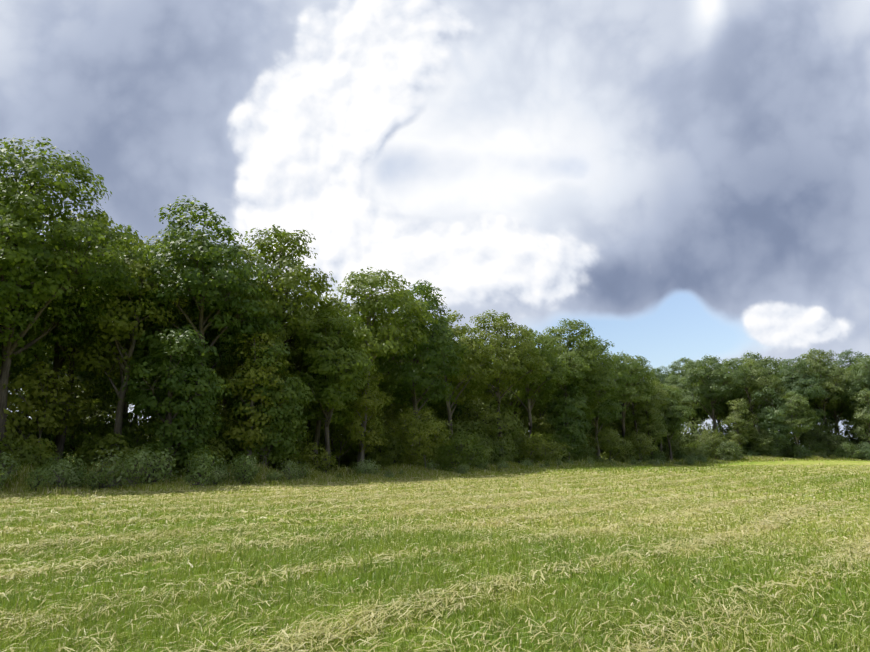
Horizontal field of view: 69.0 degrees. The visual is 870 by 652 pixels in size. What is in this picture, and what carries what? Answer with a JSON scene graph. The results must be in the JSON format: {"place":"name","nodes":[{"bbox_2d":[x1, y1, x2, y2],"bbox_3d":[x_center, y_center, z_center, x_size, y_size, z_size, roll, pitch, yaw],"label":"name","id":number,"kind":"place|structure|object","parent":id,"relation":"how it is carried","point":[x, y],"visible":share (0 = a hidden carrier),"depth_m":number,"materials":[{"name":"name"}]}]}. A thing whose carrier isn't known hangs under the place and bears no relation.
{"place":"outdoors","nodes":[
{"label":"outdoors","id":0,"kind":"place"},
{"bbox_2d":[0,453,869,651],"bbox_3d":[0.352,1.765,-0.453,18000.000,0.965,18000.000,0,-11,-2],"label":"ground","id":1,"kind":"structure","parent":0,"point":[798,462],"depth_m":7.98,"materials":[{"name":"green plant"}]},
{"bbox_2d":[0,448,22,487],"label":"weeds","id":2,"kind":"object","parent":1,"relation":"on","point":[11,462],"visible":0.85,"depth_m":25.61,"materials":[{"name":"green plant"}]},
{"bbox_2d":[0,408,44,465],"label":"shrub","id":3,"kind":"object","parent":1,"relation":"on","point":[9,428],"visible":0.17,"depth_m":31.32,"materials":[{"name":"green plant"}]},
{"bbox_2d":[0,436,62,473],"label":"shrub","id":4,"kind":"object","parent":1,"relation":"on","point":[36,459],"visible":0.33,"depth_m":28.37,"materials":[{"name":"green plant"}]},
{"bbox_2d":[23,465,51,490],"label":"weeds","id":5,"kind":"object","parent":1,"relation":"on","point":[36,482],"visible":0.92,"depth_m":24.57,"materials":[{"name":"green plant"}]},
{"bbox_2d":[0,237,90,447],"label":"tree","id":6,"kind":"object","parent":1,"relation":"on","point":[56,359],"visible":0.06,"depth_m":43.27,"materials":[{"name":"green plant"}]},
{"bbox_2d":[14,402,87,472],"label":"tree","id":7,"kind":"object","parent":1,"relation":"on","point":[53,437],"visible":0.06,"depth_m":39.21,"materials":[{"name":"green plant"}]},
{"bbox_2d":[3,358,101,457],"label":"sapling","id":8,"kind":"object","parent":1,"relation":"on","point":[45,421],"visible":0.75,"depth_m":32.96,"materials":[{"name":"green plant"}]},
{"bbox_2d":[38,459,74,491],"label":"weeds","id":9,"kind":"object","parent":1,"relation":"on","point":[61,480],"visible":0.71,"depth_m":25.46,"materials":[{"name":"green plant"}]},
{"bbox_2d":[40,459,83,488],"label":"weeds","id":10,"kind":"object","parent":1,"relation":"on","point":[72,480],"visible":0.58,"depth_m":26.33,"materials":[{"name":"green plant"}]},
{"bbox_2d":[9,350,117,409],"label":"tree","id":11,"kind":"object","parent":1,"relation":"on","point":[82,373],"visible":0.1,"depth_m":50.19,"materials":[{"name":"green plant"}]},
{"bbox_2d":[39,452,92,487],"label":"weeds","id":12,"kind":"object","parent":1,"relation":"on","point":[81,472],"visible":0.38,"depth_m":27.16,"materials":[{"name":"green plant"}]},
{"bbox_2d":[0,134,156,465],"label":"tree","id":13,"kind":"object","parent":1,"relation":"on","point":[20,304],"visible":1,"depth_m":30.52,"materials":[{"name":"green plant"}]},
{"bbox_2d":[0,210,159,464],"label":"tree","id":14,"kind":"object","parent":1,"relation":"on","point":[60,442],"visible":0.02,"depth_m":37.12,"materials":[{"name":"green plant"}]},
{"bbox_2d":[35,373,136,471],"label":"sapling","id":15,"kind":"object","parent":1,"relation":"on","point":[98,402],"visible":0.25,"depth_m":49.06,"materials":[{"name":"green plant"}]},
{"bbox_2d":[86,461,116,488],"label":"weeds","id":16,"kind":"object","parent":1,"relation":"on","point":[111,479],"visible":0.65,"depth_m":27.10,"materials":[{"name":"green plant"}]},
{"bbox_2d":[63,367,142,421],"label":"tree","id":17,"kind":"object","parent":1,"relation":"on","point":[118,381],"visible":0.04,"depth_m":57.60,"materials":[{"name":"green plant"}]},
{"bbox_2d":[89,447,129,487],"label":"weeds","id":18,"kind":"object","parent":1,"relation":"on","point":[111,472],"visible":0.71,"depth_m":27.32,"materials":[{"name":"green plant"}]},
{"bbox_2d":[68,431,151,473],"bbox_3d":[-16.279,6.877,32.110,3.976,3.093,3.669,1,-11,-5],"label":"shrub","id":19,"kind":"object","parent":1,"relation":"on","point":[89,454],"visible":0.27,"depth_m":31.51,"materials":[{"name":"green plant"}]},
{"bbox_2d":[67,409,160,469],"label":"tree","id":20,"kind":"object","parent":1,"relation":"on","point":[134,441],"visible":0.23,"depth_m":39.30,"materials":[{"name":"green plant"}]},
{"bbox_2d":[46,234,200,456],"bbox_3d":[-18.635,1.619,36.277,7.973,14.233,7.988,-5,-12,25],"label":"tree","id":21,"kind":"object","parent":1,"relation":"on","point":[118,331],"visible":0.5,"depth_m":35.38,"materials":[{"name":"green plant"}]},
{"bbox_2d":[113,444,156,486],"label":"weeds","id":22,"kind":"object","parent":1,"relation":"on","point":[134,459],"visible":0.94,"depth_m":27.19,"materials":[{"name":"green plant"}]},
{"bbox_2d":[115,443,175,487],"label":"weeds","id":23,"kind":"object","parent":1,"relation":"on","point":[157,466],"visible":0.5,"depth_m":28.70,"materials":[{"name":"green plant"}]},
{"bbox_2d":[118,324,231,475],"bbox_3d":[-14.334,4.200,34.346,5.480,8.510,5.811,8,-14,-37],"label":"tree","id":24,"kind":"object","parent":1,"relation":"on","point":[173,405],"visible":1,"depth_m":33.45,"materials":[{"name":"green plant"}]},
{"bbox_2d":[119,233,241,455],"bbox_3d":[-17.346,1.816,42.454,9.184,16.372,10.660,-9,-14,40],"label":"tree","id":25,"kind":"object","parent":1,"relation":"on","point":[190,316],"visible":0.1,"depth_m":41.27,"materials":[{"name":"green plant"}]},
{"bbox_2d":[95,195,283,475],"bbox_3d":[-14.564,0.563,37.916,10.568,17.096,9.969,10,-15,-41],"label":"tree","id":26,"kind":"object","parent":1,"relation":"on","point":[203,253],"visible":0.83,"depth_m":37.31,"materials":[{"name":"green plant"}]},
{"bbox_2d":[180,455,214,488],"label":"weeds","id":27,"kind":"object","parent":1,"relation":"on","point":[200,479],"visible":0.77,"depth_m":29.39,"materials":[{"name":"green plant"}]},
{"bbox_2d":[180,445,218,483],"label":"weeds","id":28,"kind":"object","parent":1,"relation":"on","point":[198,462],"visible":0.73,"depth_m":30.08,"materials":[{"name":"green plant"}]},
{"bbox_2d":[162,433,237,477],"bbox_3d":[-13.309,7.555,35.586,3.842,3.239,4.164,10,-15,-41],"label":"shrub","id":29,"kind":"object","parent":1,"relation":"on","point":[220,448],"visible":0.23,"depth_m":35.10,"materials":[{"name":"green plant"}]},
{"bbox_2d":[189,452,233,481],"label":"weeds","id":30,"kind":"object","parent":1,"relation":"on","point":[223,467],"visible":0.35,"depth_m":32.59,"materials":[{"name":"green plant"}]},
{"bbox_2d":[202,466,227,485],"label":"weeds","id":31,"kind":"object","parent":1,"relation":"on","point":[216,480],"visible":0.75,"depth_m":31.00,"materials":[{"name":"green plant"}]},
{"bbox_2d":[189,411,259,471],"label":"tree","id":32,"kind":"object","parent":1,"relation":"on","point":[234,443],"visible":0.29,"depth_m":40.67,"materials":[{"name":"green plant"}]},
{"bbox_2d":[230,452,257,483],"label":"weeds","id":33,"kind":"object","parent":1,"relation":"on","point":[243,470],"visible":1,"depth_m":31.73,"materials":[{"name":"green plant"}]},
{"bbox_2d":[213,328,292,464],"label":"tree","id":34,"kind":"object","parent":1,"relation":"on","point":[249,435],"visible":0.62,"depth_m":37.27,"materials":[{"name":"green plant"}]},
{"bbox_2d":[205,278,306,449],"bbox_3d":[-14.494,3.496,48.555,10.174,15.626,8.765,-5,-12,23],"label":"tree","id":35,"kind":"object","parent":1,"relation":"on","point":[223,369],"depth_m":48.54,"materials":[{"name":"green plant"}]},
{"bbox_2d":[220,337,315,467],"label":"tree","id":36,"kind":"object","parent":1,"relation":"on","point":[275,442],"visible":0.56,"depth_m":37.43,"materials":[{"name":"green plant"}]},
{"bbox_2d":[204,224,340,468],"bbox_3d":[-11.568,1.415,43.113,9.821,17.508,11.400,-3,-11,13],"label":"tree","id":37,"kind":"object","parent":1,"relation":"on","point":[292,310],"visible":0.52,"depth_m":42.51,"materials":[{"name":"green plant"}]},
{"bbox_2d":[252,424,312,472],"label":"tree","id":38,"kind":"object","parent":1,"relation":"on","point":[274,465],"visible":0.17,"depth_m":46.33,"materials":[{"name":"green plant"}]},
{"bbox_2d":[276,457,300,480],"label":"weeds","id":39,"kind":"object","parent":1,"relation":"on","point":[288,469],"visible":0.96,"depth_m":34.01,"materials":[{"name":"green plant"}]},
{"bbox_2d":[282,441,339,474],"bbox_3d":[-8.077,8.928,41.334,3.673,2.858,3.390,3,-11,-14],"label":"shrub","id":40,"kind":"object","parent":1,"relation":"on","point":[309,454],"visible":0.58,"depth_m":40.82,"materials":[{"name":"green plant"}]},
{"bbox_2d":[290,419,340,460],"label":"sapling","id":41,"kind":"object","parent":1,"relation":"on","point":[311,433],"visible":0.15,"depth_m":52.96,"materials":[{"name":"green plant"}]},
{"bbox_2d":[278,293,362,471],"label":"tree","id":42,"kind":"object","parent":1,"relation":"on","point":[318,422],"visible":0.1,"depth_m":46.89,"materials":[{"name":"green plant"}]},
{"bbox_2d":[290,305,375,471],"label":"tree","id":43,"kind":"object","parent":1,"relation":"on","point":[332,393],"visible":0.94,"depth_m":42.14,"materials":[{"name":"green plant"}]},
{"bbox_2d":[304,403,383,469],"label":"sapling","id":44,"kind":"object","parent":1,"relation":"on","point":[338,449],"visible":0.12,"depth_m":49.95,"materials":[{"name":"green plant"}]},
{"bbox_2d":[331,363,392,466],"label":"tree","id":45,"kind":"object","parent":1,"relation":"on","point":[364,410],"visible":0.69,"depth_m":45.16,"materials":[{"name":"green plant"}]},
{"bbox_2d":[345,413,399,457],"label":"sapling","id":46,"kind":"object","parent":1,"relation":"on","point":[381,447],"visible":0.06,"depth_m":55.22,"materials":[{"name":"green plant"}]},
{"bbox_2d":[344,429,404,471],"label":"tree","id":47,"kind":"object","parent":1,"relation":"on","point":[392,445],"visible":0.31,"depth_m":54.02,"materials":[{"name":"green plant"}]},
{"bbox_2d":[318,266,438,465],"bbox_3d":[-5.420,3.377,49.421,10.935,16.197,10.717,-3,-12,17],"label":"tree","id":48,"kind":"object","parent":1,"relation":"on","point":[373,306],"visible":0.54,"depth_m":47.69,"materials":[{"name":"green plant"}]},
{"bbox_2d":[354,348,419,461],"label":"tree","id":49,"kind":"object","parent":1,"relation":"on","point":[380,383],"visible":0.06,"depth_m":58.76,"materials":[{"name":"green plant"}]},
{"bbox_2d":[372,449,408,469],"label":"shrub","id":50,"kind":"object","parent":1,"relation":"on","point":[389,460],"visible":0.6,"depth_m":46.85,"materials":[{"name":"green plant"}]},
{"bbox_2d":[371,393,433,447],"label":"sapling","id":51,"kind":"object","parent":1,"relation":"on","point":[388,416],"visible":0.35,"depth_m":57.65,"materials":[{"name":"green plant"}]},
{"bbox_2d":[394,448,428,466],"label":"shrub","id":52,"kind":"object","parent":1,"relation":"on","point":[415,461],"visible":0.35,"depth_m":47.49,"materials":[{"name":"green plant"}]},
{"bbox_2d":[381,343,452,413],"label":"tree","id":53,"kind":"object","parent":1,"relation":"on","point":[387,392],"visible":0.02,"depth_m":63.45,"materials":[{"name":"green plant"}]},
{"bbox_2d":[386,407,451,466],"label":"sapling","id":54,"kind":"object","parent":1,"relation":"on","point":[423,432],"visible":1,"depth_m":46.62,"materials":[{"name":"green plant"}]},
{"bbox_2d":[372,280,471,460],"bbox_3d":[-1.644,4.148,54.655,9.729,16.684,10.313,-5,-12,26],"label":"tree","id":55,"kind":"object","parent":1,"relation":"on","point":[414,380],"visible":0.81,"depth_m":53.25,"materials":[{"name":"green plant"}]},
{"bbox_2d":[420,418,492,466],"bbox_3d":[1.990,11.380,59.158,6.901,5.369,6.369,-10,-15,41],"label":"shrub","id":56,"kind":"object","parent":1,"relation":"on","point":[458,427],"visible":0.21,"depth_m":57.97,"materials":[{"name":"green plant"}]},
{"bbox_2d":[431,429,490,471],"bbox_3d":[2.071,10.166,50.774,4.898,3.801,4.527,2,-11,-10],"label":"shrub","id":57,"kind":"object","parent":1,"relation":"on","point":[458,442],"visible":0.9,"depth_m":49.78,"materials":[{"name":"green plant"}]},
{"bbox_2d":[418,310,504,454],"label":"tree","id":58,"kind":"object","parent":1,"relation":"on","point":[468,369],"visible":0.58,"depth_m":58.61,"materials":[{"name":"green plant"}]},
{"bbox_2d":[438,333,495,422],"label":"tree","id":59,"kind":"object","parent":1,"relation":"on","point":[456,410],"visible":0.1,"depth_m":68.85,"materials":[{"name":"green plant"}]},
{"bbox_2d":[461,438,500,465],"bbox_3d":[3.694,11.444,55.437,3.952,3.332,4.282,-8,-14,36],"label":"shrub","id":60,"kind":"object","parent":1,"relation":"on","point":[488,458],"visible":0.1,"depth_m":54.72,"materials":[{"name":"green plant"}]},
{"bbox_2d":[455,392,528,448],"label":"sapling","id":61,"kind":"object","parent":1,"relation":"on","point":[489,428],"visible":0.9,"depth_m":61.67,"materials":[{"name":"green plant"}]},
{"bbox_2d":[480,435,521,464],"bbox_3d":[5.724,11.726,57.502,4.617,3.592,4.261,10,-15,-41],"label":"shrub","id":62,"kind":"object","parent":1,"relation":"on","point":[505,455],"visible":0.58,"depth_m":56.65,"materials":[{"name":"green plant"}]},
{"bbox_2d":[455,309,550,452],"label":"tree","id":63,"kind":"object","parent":1,"relation":"on","point":[510,368],"visible":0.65,"depth_m":62.54,"materials":[{"name":"green plant"}]},
{"bbox_2d":[504,380,543,462],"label":"tree","id":64,"kind":"object","parent":1,"relation":"on","point":[512,399],"visible":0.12,"depth_m":73.92,"materials":[{"name":"green plant"}]},
{"bbox_2d":[500,404,553,442],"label":"sapling","id":65,"kind":"object","parent":1,"relation":"on","point":[538,427],"visible":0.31,"depth_m":77.48,"materials":[{"name":"green plant"}]},
{"bbox_2d":[486,328,571,461],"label":"tree","id":66,"kind":"object","parent":1,"relation":"on","point":[531,393],"visible":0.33,"depth_m":67.72,"materials":[{"name":"green plant"}]},
{"bbox_2d":[515,432,573,464],"bbox_3d":[10.969,12.670,63.487,4.961,4.182,5.375,6,-12,-27],"label":"shrub","id":67,"kind":"object","parent":1,"relation":"on","point":[553,450],"visible":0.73,"depth_m":62.90,"materials":[{"name":"green plant"}]},
{"bbox_2d":[539,374,594,458],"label":"tree","id":68,"kind":"object","parent":1,"relation":"on","point":[569,414],"visible":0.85,"depth_m":69.19,"materials":[{"name":"green plant"}]},
{"bbox_2d":[531,318,620,436],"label":"tree","id":69,"kind":"object","parent":1,"relation":"on","point":[578,365],"visible":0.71,"depth_m":72.58,"materials":[{"name":"green plant"}]},
{"bbox_2d":[564,445,597,461],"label":"shrub","id":70,"kind":"object","parent":1,"relation":"on","point":[580,456],"visible":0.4,"depth_m":69.56,"materials":[{"name":"green plant"}]},
{"bbox_2d":[580,423,620,456],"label":"bush","id":71,"kind":"object","parent":1,"relation":"on","point":[593,434],"visible":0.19,"depth_m":82.09,"materials":[{"name":"green plant"}]},
{"bbox_2d":[567,336,636,458],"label":"tree","id":72,"kind":"object","parent":1,"relation":"on","point":[618,380],"visible":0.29,"depth_m":78.18,"materials":[{"name":"green plant"}]},
{"bbox_2d":[595,426,634,460],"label":"bush","id":73,"kind":"object","parent":1,"relation":"on","point":[612,445],"visible":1,"depth_m":73.55,"materials":[{"name":"green plant"}]},
{"bbox_2d":[601,352,660,443],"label":"tree","id":74,"kind":"object","parent":1,"relation":"on","point":[632,393],"visible":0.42,"depth_m":83.19,"materials":[{"name":"green plant"}]},
{"bbox_2d":[622,431,657,459],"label":"bush","id":75,"kind":"object","parent":1,"relation":"on","point":[640,444],"visible":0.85,"depth_m":78.77,"materials":[{"name":"green plant"}]},
{"bbox_2d":[625,365,671,460],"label":"tree","id":76,"kind":"object","parent":1,"relation":"on","point":[631,406],"visible":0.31,"depth_m":89.13,"materials":[{"name":"green plant"}]},
{"bbox_2d":[628,392,669,459],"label":"tree","id":77,"kind":"object","parent":1,"relation":"on","point":[653,421],"visible":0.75,"depth_m":84.63,"materials":[{"name":"green plant"}]},
{"bbox_2d":[632,418,685,451],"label":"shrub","id":78,"kind":"object","parent":1,"relation":"on","point":[673,445],"visible":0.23,"depth_m":94.88,"materials":[{"name":"green plant"}]},
{"bbox_2d":[648,366,678,457],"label":"tree","id":79,"kind":"object","parent":1,"relation":"on","point":[660,375],"visible":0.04,"depth_m":131.00,"materials":[{"name":"green plant"}]},
{"bbox_2d":[653,385,695,459],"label":"tree","id":80,"kind":"object","parent":1,"relation":"on","point":[672,415],"visible":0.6,"depth_m":90.91,"materials":[{"name":"green plant"}]},
{"bbox_2d":[663,357,710,428],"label":"tree","id":81,"kind":"object","parent":1,"relation":"on","point":[699,411],"visible":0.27,"depth_m":114.75,"materials":[{"name":"green plant"}]},
{"bbox_2d":[666,417,718,458],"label":"shrub","id":82,"kind":"object","parent":1,"relation":"on","point":[690,438],"visible":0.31,"depth_m":100.31,"materials":[{"name":"green plant"}]},
{"bbox_2d":[683,442,714,458],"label":"shrub","id":83,"kind":"object","parent":1,"relation":"on","point":[700,448],"visible":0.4,"depth_m":94.37,"materials":[{"name":"green plant"}]},
{"bbox_2d":[695,429,728,455],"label":"bush","id":84,"kind":"object","parent":1,"relation":"on","point":[711,438],"visible":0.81,"depth_m":96.32,"materials":[{"name":"green plant"}]},
{"bbox_2d":[678,355,751,458],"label":"tree","id":85,"kind":"object","parent":1,"relation":"on","point":[718,388],"visible":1,"depth_m":102.40,"materials":[{"name":"green plant"}]},
{"bbox_2d":[684,357,745,458],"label":"tree","id":86,"kind":"object","parent":1,"relation":"on","point":[723,413],"visible":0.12,"depth_m":107.83,"materials":[{"name":"green plant"}]},
{"bbox_2d":[713,441,747,460],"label":"shrub","id":87,"kind":"object","parent":1,"relation":"on","point":[729,454],"visible":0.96,"depth_m":93.18,"materials":[{"name":"green plant"}]},
{"bbox_2d":[720,398,759,455],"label":"tree","id":88,"kind":"object","parent":1,"relation":"on","point":[738,421],"visible":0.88,"depth_m":96.57,"materials":[{"name":"green plant"}]},
{"bbox_2d":[720,351,791,430],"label":"tree","id":89,"kind":"object","parent":1,"relation":"on","point":[764,362],"visible":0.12,"depth_m":109.49,"materials":[{"name":"green plant"}]},
{"bbox_2d":[731,358,790,454],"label":"tree","id":90,"kind":"object","parent":1,"relation":"on","point":[760,383],"visible":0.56,"depth_m":102.39,"materials":[{"name":"green plant"}]},
{"bbox_2d":[746,428,776,452],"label":"bush","id":91,"kind":"object","parent":1,"relation":"on","point":[762,445],"visible":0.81,"depth_m":95.75,"materials":[{"name":"green plant"}]},
{"bbox_2d":[750,386,797,454],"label":"tree","id":92,"kind":"object","parent":1,"relation":"on","point":[769,418],"visible":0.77,"depth_m":97.18,"materials":[{"name":"green plant"}]},
{"bbox_2d":[773,391,819,453],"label":"tree","id":93,"kind":"object","parent":1,"relation":"on","point":[809,418],"visible":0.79,"depth_m":97.01,"materials":[{"name":"green plant"}]},
{"bbox_2d":[767,356,828,447],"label":"tree","id":94,"kind":"object","parent":1,"relation":"on","point":[799,383],"visible":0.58,"depth_m":101.70,"materials":[{"name":"green plant"}]},
{"bbox_2d":[788,443,813,457],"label":"shrub","id":95,"kind":"object","parent":1,"relation":"on","point":[801,450],"visible":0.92,"depth_m":94.91,"materials":[{"name":"green plant"}]},
{"bbox_2d":[798,422,832,450],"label":"bush","id":96,"kind":"object","parent":1,"relation":"on","point":[804,436],"visible":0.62,"depth_m":101.34,"materials":[{"name":"green plant"}]},
{"bbox_2d":[801,437,831,457],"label":"shrub","id":97,"kind":"object","parent":1,"relation":"on","point":[811,445],"visible":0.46,"depth_m":98.52,"materials":[{"name":"green plant"}]},
{"bbox_2d":[788,348,854,444],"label":"tree","id":98,"kind":"object","parent":1,"relation":"on","point":[815,363],"visible":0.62,"depth_m":104.24,"materials":[{"name":"green plant"}]},
{"bbox_2d":[811,417,844,448],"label":"bush","id":99,"kind":"object","parent":1,"relation":"on","point":[830,425],"visible":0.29,"depth_m":103.95,"materials":[{"name":"green plant"}]},
{"bbox_2d":[817,434,857,456],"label":"shrub","id":100,"kind":"object","parent":1,"relation":"on","point":[833,444],"visible":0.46,"depth_m":98.60,"materials":[{"name":"green plant"}]},
{"bbox_2d":[813,360,862,430],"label":"tree","id":101,"kind":"object","parent":1,"relation":"on","point":[842,405],"visible":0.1,"depth_m":111.62,"materials":[{"name":"green plant"}]},
{"bbox_2d":[832,442,860,458],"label":"shrub","id":102,"kind":"object","parent":1,"relation":"on","point":[848,447],"visible":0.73,"depth_m":94.42,"materials":[{"name":"green plant"}]},
{"bbox_2d":[834,349,867,421],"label":"tree","id":103,"kind":"object","parent":1,"relation":"on","point":[849,361],"visible":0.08,"depth_m":117.17,"materials":[{"name":"green plant"}]},
{"bbox_2d":[834,354,869,411],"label":"tree","id":104,"kind":"object","parent":1,"relation":"on","point":[858,383],"visible":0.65,"depth_m":102.89,"materials":[{"name":"green plant"}]},
{"bbox_2d":[848,388,869,443],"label":"tree","id":105,"kind":"object","parent":1,"relation":"on","point":[863,417],"visible":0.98,"depth_m":98.31,"materials":[{"name":"green plant"}]},
{"bbox_2d":[0,0,869,445],"label":"sky","id":106,"kind":"structure","parent":0,"point":[672,179],"materials":[{"name":"white"}]},
{"bbox_2d":[418,402,457,457],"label":"sapling","id":107,"kind":"object","parent":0,"point":[443,414],"visible":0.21,"depth_m":63.61,"materials":[{"name":"green plant"}]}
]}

